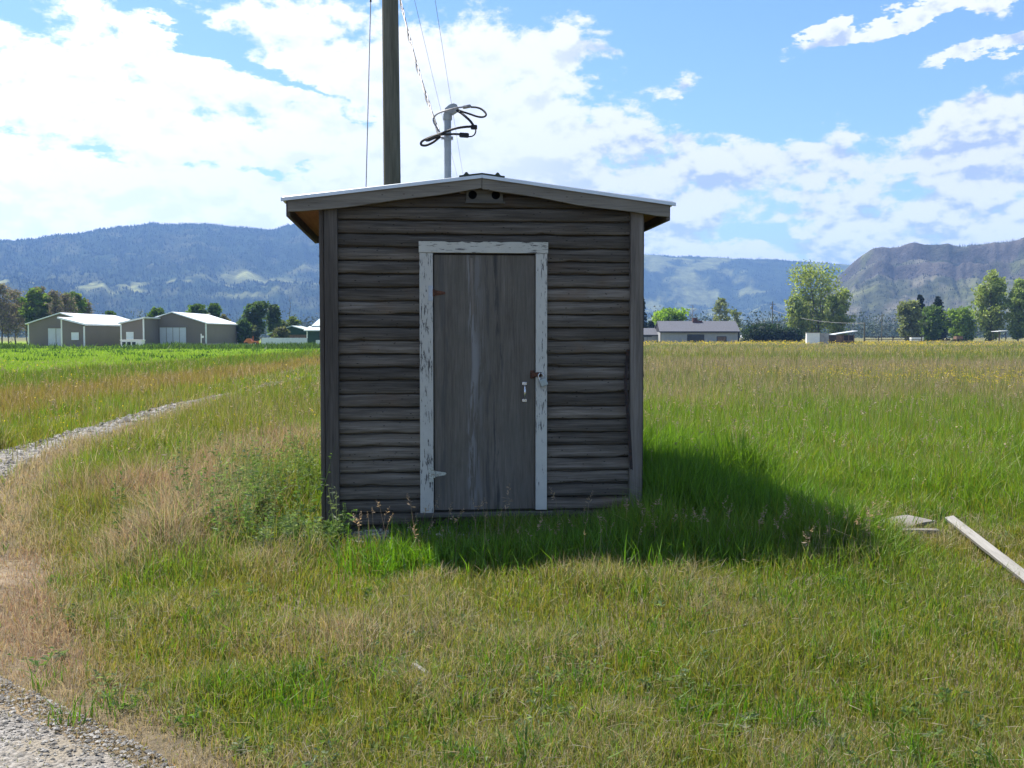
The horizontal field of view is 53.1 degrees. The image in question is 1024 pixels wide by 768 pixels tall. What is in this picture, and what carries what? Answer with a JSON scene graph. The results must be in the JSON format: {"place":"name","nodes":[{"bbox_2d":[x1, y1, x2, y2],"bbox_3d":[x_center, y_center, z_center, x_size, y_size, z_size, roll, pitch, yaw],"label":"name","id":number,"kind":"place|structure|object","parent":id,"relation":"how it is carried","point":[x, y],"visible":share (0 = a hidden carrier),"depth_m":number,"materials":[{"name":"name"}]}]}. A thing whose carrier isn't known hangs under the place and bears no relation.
{"place":"outdoors","nodes":[
{"label":"outdoors","id":0,"kind":"place"},
{"bbox_2d":[0,415,142,767],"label":"gravel track","id":1,"kind":"structure","parent":0,"point":[91,757],"depth_m":3.66,"materials":[{"name":"grey gravel"}]},
{"bbox_2d":[0,676,175,767],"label":"loose gravel","id":2,"kind":"structure","parent":1,"relation":"on","point":[67,732],"depth_m":3.78,"materials":[{"name":"grey gravel"}]},
{"bbox_2d":[0,374,314,482],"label":"track gravel","id":3,"kind":"structure","parent":0,"point":[80,429],"depth_m":15.23,"materials":[{"name":"grey gravel"}]},
{"bbox_2d":[0,223,849,336],"bbox_3d":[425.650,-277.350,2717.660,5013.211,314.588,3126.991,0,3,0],"label":"mountain ridge","id":4,"kind":"structure","parent":0,"point":[695,289],"depth_m":2304.41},
{"bbox_2d":[0,222,840,336],"bbox_3d":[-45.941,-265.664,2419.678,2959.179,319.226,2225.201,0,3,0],"label":"ridge forest","id":5,"kind":"object","parent":4,"relation":"on","point":[236,285],"visible":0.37,"depth_m":2189.32,"materials":[{"name":"green plant"}]},
{"bbox_2d":[15,222,849,264],"bbox_3d":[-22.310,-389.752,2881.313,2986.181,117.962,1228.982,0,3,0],"label":"crest forest","id":6,"kind":"object","parent":4,"relation":"on","point":[278,228],"visible":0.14,"depth_m":2726.63,"materials":[{"name":"green plant"}]},
{"bbox_2d":[0,337,1023,767],"bbox_3d":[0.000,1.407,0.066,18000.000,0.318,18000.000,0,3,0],"label":"ground","id":7,"kind":"structure","parent":0,"point":[120,733],"depth_m":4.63,"materials":[{"name":"green plant"}]},
{"bbox_2d":[0,283,23,342],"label":"cottonwood tree","id":8,"kind":"object","parent":7,"relation":"on","point":[3,294],"visible":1,"depth_m":171.62,"materials":[{"name":"grey plant"}]},
{"bbox_2d":[0,301,23,342],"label":"cottonwood tree","id":9,"kind":"object","parent":7,"relation":"on","point":[7,332],"visible":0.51,"depth_m":174.55,"materials":[{"name":"green plant"}]},
{"bbox_2d":[6,289,26,343],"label":"cottonwood tree","id":10,"kind":"object","parent":7,"relation":"on","point":[10,294],"visible":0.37,"depth_m":178.43,"materials":[{"name":"grey plant"}]},
{"bbox_2d":[18,302,27,343],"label":"cottonwood tree","id":11,"kind":"object","parent":7,"relation":"on","point":[26,331],"visible":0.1,"depth_m":185.80,"materials":[{"name":"grey plant"}]},
{"bbox_2d":[16,287,50,329],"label":"cottonwood tree","id":12,"kind":"object","parent":7,"relation":"on","point":[33,301],"visible":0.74,"depth_m":174.53,"materials":[{"name":"green plant"}]},
{"bbox_2d":[33,286,45,293],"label":"cottonwood tree","id":13,"kind":"object","parent":7,"relation":"on","point":[43,288],"visible":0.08,"depth_m":181.34,"materials":[{"name":"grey plant"}]},
{"bbox_2d":[35,296,56,317],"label":"cottonwood tree","id":14,"kind":"object","parent":7,"relation":"on","point":[48,301],"visible":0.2,"depth_m":177.62,"materials":[{"name":"green plant"}]},
{"bbox_2d":[44,289,64,314],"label":"cottonwood tree","id":15,"kind":"object","parent":7,"relation":"on","point":[54,305],"visible":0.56,"depth_m":172.12,"materials":[{"name":"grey plant"}]},
{"bbox_2d":[57,291,79,312],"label":"cottonwood tree","id":16,"kind":"object","parent":7,"relation":"on","point":[65,298],"visible":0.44,"depth_m":176.30,"materials":[{"name":"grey plant"}]},
{"bbox_2d":[64,291,87,313],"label":"cottonwood tree","id":17,"kind":"object","parent":7,"relation":"on","point":[79,303],"visible":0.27,"depth_m":181.05,"materials":[{"name":"green plant"}]},
{"bbox_2d":[25,312,129,346],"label":"barn","id":18,"kind":"structure","parent":7,"relation":"on","point":[70,329],"depth_m":146.75,"materials":[{"name":"beige metal"}]},
{"bbox_2d":[46,327,60,345],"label":"sliding door","id":19,"kind":"structure","parent":18,"relation":"in","point":[54,333],"depth_m":146.75,"materials":[{"name":"beige metal"}]},
{"bbox_2d":[71,332,78,339],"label":"window","id":20,"kind":"structure","parent":18,"relation":"in","point":[74,335],"depth_m":140.78,"materials":[{"name":"white glass"}]},
{"bbox_2d":[79,299,94,313],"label":"cottonwood tree","id":21,"kind":"object","parent":7,"relation":"on","point":[89,308],"visible":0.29,"depth_m":183.56,"materials":[{"name":"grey plant"}]},
{"bbox_2d":[105,310,116,315],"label":"treetop","id":22,"kind":"object","parent":7,"relation":"on","point":[110,312],"visible":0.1,"depth_m":177.08,"materials":[{"name":"green plant"}]},
{"bbox_2d":[120,340,144,346],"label":"equipment box","id":23,"kind":"object","parent":7,"relation":"on","point":[131,342],"visible":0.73,"depth_m":136.88,"materials":[{"name":"white metal"}]},
{"bbox_2d":[146,306,165,316],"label":"treetop","id":24,"kind":"object","parent":7,"relation":"on","point":[155,312],"visible":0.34,"depth_m":176.80,"materials":[{"name":"green plant"}]},
{"bbox_2d":[0,347,313,360],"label":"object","id":25,"kind":"object","parent":7,"relation":"on","point":[118,351],"visible":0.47,"depth_m":87.10,"materials":[{"name":"green plant"}]},
{"bbox_2d":[0,341,319,349],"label":"rank weeds","id":26,"kind":"object","parent":7,"relation":"on","point":[277,346],"visible":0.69,"depth_m":117.76,"materials":[{"name":"green plant"}]},
{"bbox_2d":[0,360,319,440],"bbox_3d":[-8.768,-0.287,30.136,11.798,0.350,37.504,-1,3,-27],"label":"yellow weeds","id":27,"kind":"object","parent":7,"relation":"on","point":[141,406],"visible":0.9,"depth_m":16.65,"materials":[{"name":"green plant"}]},
{"bbox_2d":[118,312,237,344],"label":"barn","id":28,"kind":"structure","parent":7,"relation":"on","point":[179,327],"depth_m":146.75,"materials":[{"name":"beige metal"}]},
{"bbox_2d":[126,332,133,338],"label":"window","id":29,"kind":"structure","parent":28,"relation":"in","point":[129,335],"depth_m":140.78,"materials":[{"name":"white glass"}]},
{"bbox_2d":[158,326,186,343],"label":"sliding door","id":30,"kind":"structure","parent":28,"relation":"in","point":[170,334],"depth_m":146.71,"materials":[{"name":"beige metal"}]},
{"bbox_2d":[185,303,206,313],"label":"treetop","id":31,"kind":"object","parent":7,"relation":"on","point":[197,308],"visible":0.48,"depth_m":176.72,"materials":[{"name":"green plant"}]},
{"bbox_2d":[206,302,221,317],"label":"treetop","id":32,"kind":"object","parent":7,"relation":"on","point":[214,309],"visible":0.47,"depth_m":176.72,"materials":[{"name":"green plant"}]},
{"bbox_2d":[221,313,230,320],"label":"tree","id":33,"kind":"object","parent":7,"relation":"on","point":[223,316],"visible":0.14,"depth_m":195.16,"materials":[{"name":"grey plant"}]},
{"bbox_2d":[109,424,356,552],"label":"leafy weeds","id":34,"kind":"object","parent":7,"relation":"on","point":[332,527],"visible":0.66,"depth_m":7.47,"materials":[{"name":"green plant"}]},
{"bbox_2d":[236,318,252,343],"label":"tree","id":35,"kind":"object","parent":7,"relation":"on","point":[243,327],"visible":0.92,"depth_m":163.31,"materials":[{"name":"green plant"}]},
{"bbox_2d":[244,339,259,343],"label":"farm implement","id":36,"kind":"object","parent":7,"relation":"on","point":[248,341],"visible":0.62,"depth_m":141.39,"materials":[{"name":"orange paint"}]},
{"bbox_2d":[241,300,270,333],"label":"ash tree","id":37,"kind":"object","parent":7,"relation":"on","point":[255,313],"visible":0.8,"depth_m":166.99,"materials":[{"name":"green plant"}]},
{"bbox_2d":[250,324,262,340],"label":"tree","id":38,"kind":"object","parent":7,"relation":"on","point":[256,333],"visible":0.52,"depth_m":165.09,"materials":[{"name":"green plant"}]},
{"bbox_2d":[264,304,282,336],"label":"ash tree","id":39,"kind":"object","parent":7,"relation":"on","point":[273,319],"visible":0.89,"depth_m":170.96,"materials":[{"name":"green plant"}]},
{"bbox_2d":[270,326,289,337],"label":"bush","id":40,"kind":"object","parent":7,"relation":"on","point":[280,332],"visible":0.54,"depth_m":145.30,"materials":[{"name":"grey plant"}]},
{"bbox_2d":[261,338,307,344],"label":"board fence","id":41,"kind":"object","parent":7,"relation":"on","point":[281,340],"visible":0.62,"depth_m":127.87,"materials":[{"name":"white wood"}]},
{"bbox_2d":[281,320,288,326],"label":"tree","id":42,"kind":"object","parent":7,"relation":"on","point":[284,323],"visible":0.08,"depth_m":183.23,"materials":[{"name":"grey plant"}]},
{"bbox_2d":[266,326,306,337],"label":"gabled shed","id":43,"kind":"structure","parent":7,"relation":"on","point":[297,332],"depth_m":149.72,"materials":[{"name":"green wood"}]},
{"bbox_2d":[286,316,301,325],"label":"tree","id":44,"kind":"object","parent":7,"relation":"on","point":[292,321],"visible":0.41,"depth_m":189.22,"materials":[{"name":"green plant"}]},
{"bbox_2d":[304,319,319,344],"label":"green barn","id":45,"kind":"structure","parent":7,"relation":"on","point":[313,332],"depth_m":131.86,"materials":[{"name":"metal"}]},
{"bbox_2d":[304,527,475,542],"bbox_3d":[-0.722,1.089,7.773,2.109,0.076,1.218,0,3,0],"label":"gravel pad","id":46,"kind":"object","parent":7,"relation":"on","point":[381,538],"visible":0.06,"depth_m":7.33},
{"bbox_2d":[282,524,486,551],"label":"pad gravel","id":47,"kind":"structure","parent":46,"relation":"on","point":[358,534],"depth_m":7.42,"materials":[{"name":"stone"}]},
{"bbox_2d":[382,0,400,184],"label":"utility pole","id":48,"kind":"object","parent":7,"relation":"on","point":[391,104],"visible":0.31,"depth_m":12.76,"materials":[{"name":"brown wood"}]},
{"bbox_2d":[366,0,371,186],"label":"guy wire","id":49,"kind":"object","parent":48,"relation":"attached to","point":[368,92],"visible":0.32,"depth_m":11.78,"materials":[{"name":"metal"}]},
{"bbox_2d":[399,0,441,136],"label":"service drop","id":50,"kind":"object","parent":48,"relation":"attached to","point":[418,69],"visible":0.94,"depth_m":10.18,"materials":[{"name":"black rubber"}]},
{"bbox_2d":[414,0,456,173],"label":"overhead wire","id":51,"kind":"object","parent":48,"relation":"attached to","point":[431,71],"visible":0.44,"depth_m":23.28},
{"bbox_2d":[435,1,462,171],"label":"overhead wire","id":52,"kind":"object","parent":48,"relation":"attached to","point":[446,71],"visible":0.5,"depth_m":22.15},
{"bbox_2d":[281,172,675,531],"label":"shed","id":53,"kind":"structure","parent":7,"relation":"on","point":[459,314],"depth_m":7.56,"materials":[{"name":"grey wood"}]},
{"bbox_2d":[420,103,486,177],"bbox_3d":[-0.491,-1.940,8.733,0.573,0.898,0.184,1,3,16],"label":"service mast","id":54,"kind":"object","parent":53,"relation":"on","point":[450,110],"visible":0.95,"depth_m":8.72,"materials":[{"name":"metal"}]},
{"bbox_2d":[433,255,541,509],"bbox_3d":[-0.180,-0.007,7.564,0.805,1.882,0.080,0,3,-5],"label":"door","id":55,"kind":"structure","parent":53,"relation":"in","point":[485,374],"depth_m":7.57,"materials":[{"name":"grey wood"}]},
{"bbox_2d":[538,373,547,386],"bbox_3d":[0.229,-0.030,7.571,0.075,0.104,0.028,0,3,-6],"label":"padlock","id":56,"kind":"object","parent":53,"relation":"hanging from","point":[543,382],"visible":1,"depth_m":7.56,"materials":[{"name":"grey metal"}]},
{"bbox_2d":[624,349,632,469],"bbox_3d":[0.865,0.306,7.678,0.069,1.130,0.071,-2,3,-37],"label":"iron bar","id":57,"kind":"object","parent":53,"relation":"hanging from","point":[627,409],"visible":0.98,"depth_m":7.65,"materials":[{"name":"metal"}]},
{"bbox_2d":[7,395,1010,767],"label":"weeds","id":58,"kind":"object","parent":7,"relation":"on","point":[529,717],"visible":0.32,"depth_m":4.11,"materials":[{"name":"green plant"}]},
{"bbox_2d":[385,507,632,538],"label":"grass","id":59,"kind":"structure","parent":7,"relation":"on","point":[462,526],"depth_m":7.39,"materials":[{"name":"green plant"}]},
{"bbox_2d":[0,306,1021,338],"bbox_3d":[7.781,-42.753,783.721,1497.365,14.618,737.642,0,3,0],"label":"woods","id":60,"kind":"object","parent":7,"relation":"on","point":[871,330],"visible":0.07,"depth_m":524.21,"materials":[{"name":"green plant"}]},
{"bbox_2d":[0,349,1023,444],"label":"meadow grass","id":61,"kind":"structure","parent":7,"relation":"on","point":[187,389],"depth_m":22.76,"materials":[{"name":"green plant"}]},
{"bbox_2d":[0,340,1023,360],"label":"field grass","id":62,"kind":"structure","parent":7,"relation":"on","point":[681,349],"depth_m":84.65,"materials":[{"name":"green plant"}]},
{"bbox_2d":[0,347,1023,514],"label":"meadow seed heads","id":63,"kind":"object","parent":7,"relation":"on","point":[307,394],"visible":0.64,"depth_m":19.00,"materials":[{"name":"plant"}]},
{"bbox_2d":[353,484,884,569],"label":"brome heads","id":64,"kind":"object","parent":7,"relation":"on","point":[759,520],"visible":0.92,"depth_m":6.72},
{"bbox_2d":[644,299,647,327],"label":"conifer tree","id":65,"kind":"object","parent":7,"relation":"on","point":[645,323],"visible":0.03,"depth_m":214.15,"materials":[{"name":"green plant"}]},
{"bbox_2d":[644,328,657,341],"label":"garage","id":66,"kind":"structure","parent":7,"relation":"on","point":[650,334],"depth_m":203.81,"materials":[{"name":"grey metal"}]},
{"bbox_2d":[644,336,651,341],"bbox_3d":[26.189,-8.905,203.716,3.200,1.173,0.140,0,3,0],"label":"sliding door","id":67,"kind":"structure","parent":66,"relation":"in","point":[646,338],"depth_m":203.69,"materials":[{"name":"paint"}]},
{"bbox_2d":[648,320,654,327],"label":"conifer tree","id":68,"kind":"object","parent":7,"relation":"on","point":[651,324],"visible":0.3,"depth_m":225.11,"materials":[{"name":"green plant"}]},
{"bbox_2d":[651,307,689,324],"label":"round tree","id":69,"kind":"object","parent":7,"relation":"on","point":[668,314],"visible":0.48,"depth_m":229.80,"materials":[{"name":"green plant"}]},
{"bbox_2d":[654,318,740,341],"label":"bungalow","id":70,"kind":"object","parent":7,"relation":"on","point":[694,329],"visible":0.84,"depth_m":199.82,"materials":[{"name":"grey concrete"}]},
{"bbox_2d":[687,334,703,341],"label":"window","id":71,"kind":"structure","parent":70,"relation":"in","point":[695,337],"depth_m":199.75,"materials":[{"name":"paint"}]},
{"bbox_2d":[717,336,725,341],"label":"window","id":72,"kind":"structure","parent":70,"relation":"in","point":[719,338],"depth_m":199.75,"materials":[{"name":"paint"}]},
{"bbox_2d":[712,297,731,320],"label":"pale tree","id":73,"kind":"object","parent":7,"relation":"on","point":[720,304],"visible":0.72,"depth_m":260.79,"materials":[{"name":"green plant"}]},
{"bbox_2d":[725,309,742,330],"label":"pale tree","id":74,"kind":"object","parent":7,"relation":"on","point":[735,314],"visible":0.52,"depth_m":264.82,"materials":[{"name":"green plant"}]},
{"bbox_2d":[703,621,765,633],"bbox_3d":[1.094,1.197,5.035,0.399,0.018,0.010,-1,3,-26],"label":"dry stick","id":75,"kind":"object","parent":7,"relation":"on","point":[729,628],"visible":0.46,"depth_m":5.01,"materials":[{"name":"brown wood"}]},
{"bbox_2d":[739,322,783,341],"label":"hedge bush","id":76,"kind":"object","parent":7,"relation":"on","point":[762,332],"visible":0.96,"depth_m":203.67,"materials":[{"name":"green plant"}]},
{"bbox_2d":[770,301,775,324],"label":"utility pole","id":77,"kind":"object","parent":7,"relation":"on","point":[772,304],"visible":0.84,"depth_m":249.29,"materials":[{"name":"grey wood"}]},
{"bbox_2d":[781,327,804,341],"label":"hedge bush","id":78,"kind":"object","parent":7,"relation":"on","point":[792,334],"visible":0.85,"depth_m":204.35,"materials":[{"name":"green plant"}]},
{"bbox_2d":[616,426,978,531],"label":"tall grass","id":79,"kind":"structure","parent":7,"relation":"on","point":[696,472],"depth_m":7.74,"materials":[{"name":"green plant"}]},
{"bbox_2d":[782,294,812,338],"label":"poplar tree","id":80,"kind":"object","parent":7,"relation":"on","point":[798,311],"visible":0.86,"depth_m":226.43,"materials":[{"name":"green plant"}]},
{"bbox_2d":[785,259,845,332],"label":"poplar tree","id":81,"kind":"object","parent":7,"relation":"on","point":[816,302],"visible":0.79,"depth_m":229.64,"materials":[{"name":"green plant"}]},
{"bbox_2d":[806,333,828,343],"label":"white shed","id":82,"kind":"structure","parent":7,"relation":"on","point":[817,337],"depth_m":169.67,"materials":[{"name":"white metal"}]},
{"bbox_2d":[644,339,1023,344],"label":"mustard band","id":83,"kind":"object","parent":7,"relation":"on","point":[835,342],"visible":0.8,"depth_m":162.53,"materials":[{"name":"yellow plant"}]},
{"bbox_2d":[646,340,1023,387],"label":"mustard flowers","id":84,"kind":"object","parent":7,"relation":"on","point":[953,375],"visible":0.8,"depth_m":31.89,"materials":[{"name":"yellow plant"}]},
{"bbox_2d":[821,287,856,334],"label":"poplar tree","id":85,"kind":"object","parent":7,"relation":"on","point":[839,306],"visible":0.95,"depth_m":224.53,"materials":[{"name":"green plant"}]},
{"bbox_2d":[829,331,856,343],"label":"animal shelter","id":86,"kind":"object","parent":7,"relation":"on","point":[833,337],"visible":0.68,"depth_m":175.87,"materials":[{"name":"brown wood"}]},
{"bbox_2d":[865,336,921,342],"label":"paddock fence","id":87,"kind":"object","parent":7,"relation":"on","point":[878,339],"visible":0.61,"depth_m":189.77,"materials":[{"name":"brown wood"}]},
{"bbox_2d":[881,515,935,527],"bbox_3d":[2.996,1.056,7.798,0.447,0.052,0.245,-2,3,-36],"label":"rock","id":88,"kind":"object","parent":7,"relation":"on","point":[924,521],"depth_m":7.80,"materials":[{"name":"grey stone"}]},
{"bbox_2d":[894,299,927,340],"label":"willow tree","id":89,"kind":"object","parent":7,"relation":"on","point":[910,309],"visible":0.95,"depth_m":220.71,"materials":[{"name":"green plant"}]},
{"bbox_2d":[884,528,940,533],"bbox_3d":[2.905,1.070,7.456,0.436,0.050,0.054,0,3,-6],"label":"grey plank","id":90,"kind":"object","parent":7,"relation":"on","point":[935,530],"visible":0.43,"depth_m":7.45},
{"bbox_2d":[909,337,923,340],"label":"water trough","id":91,"kind":"object","parent":7,"relation":"on","point":[916,338],"visible":0.63,"depth_m":195.81,"materials":[{"name":"silver metal"}]},
{"bbox_2d":[912,294,924,340],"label":"pine tree","id":92,"kind":"object","parent":7,"relation":"on","point":[920,298],"visible":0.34,"depth_m":238.86,"materials":[{"name":"green plant"}]},
{"bbox_2d":[918,304,946,341],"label":"leafy tree","id":93,"kind":"object","parent":7,"relation":"on","point":[934,328],"visible":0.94,"depth_m":222.72,"materials":[{"name":"green plant"}]},
{"bbox_2d":[923,296,952,340],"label":"pine tree","id":94,"kind":"object","parent":7,"relation":"on","point":[938,302],"visible":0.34,"depth_m":234.76,"materials":[{"name":"green plant"}]},
{"bbox_2d":[940,306,978,341],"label":"green bush","id":95,"kind":"object","parent":7,"relation":"on","point":[961,320],"visible":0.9,"depth_m":230.57,"materials":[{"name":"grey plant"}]},
{"bbox_2d":[953,336,966,341],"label":"farm wagon","id":96,"kind":"object","parent":7,"relation":"on","point":[957,337],"visible":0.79,"depth_m":204.80,"materials":[{"name":"brown wood"}]},
{"bbox_2d":[945,515,1023,582],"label":"white board","id":97,"kind":"object","parent":7,"relation":"on","point":[990,550],"visible":1,"depth_m":6.77,"materials":[{"name":"white wood"}]},
{"bbox_2d":[969,269,1010,341],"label":"poplar tree","id":98,"kind":"object","parent":7,"relation":"on","point":[990,293],"visible":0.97,"depth_m":226.06,"materials":[{"name":"green plant"}]},
{"bbox_2d":[991,330,1007,340],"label":"carport","id":99,"kind":"object","parent":7,"relation":"on","point":[999,334],"visible":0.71,"depth_m":214.09,"materials":[{"name":"white metal"}]},
{"bbox_2d":[1002,277,1023,340],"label":"poplar tree","id":100,"kind":"object","parent":7,"relation":"on","point":[1015,304],"visible":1,"depth_m":222.39,"materials":[{"name":"green plant"}]},
{"bbox_2d":[0,0,1023,264],"label":"sky","id":101,"kind":"structure","parent":0,"point":[834,131],"materials":[{"name":"blue"}]},
{"bbox_2d":[317,501,919,593],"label":"front grass","id":102,"kind":"structure","parent":0,"point":[549,548],"depth_m":6.53,"materials":[{"name":"green plant"}]},
{"bbox_2d":[760,237,1023,336],"bbox_3d":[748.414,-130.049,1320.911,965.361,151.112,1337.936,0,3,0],"label":"rocky bluff","id":103,"kind":"structure","parent":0,"point":[988,253],"depth_m":1335.44,"materials":[{"name":"grey stone"}]},
{"bbox_2d":[757,241,1023,336],"bbox_3d":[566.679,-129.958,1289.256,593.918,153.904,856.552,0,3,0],"label":"bluff scrub","id":104,"kind":"object","parent":103,"relation":"on","point":[921,279],"visible":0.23,"depth_m":1307.42,"materials":[{"name":"green plant"}]}
]}

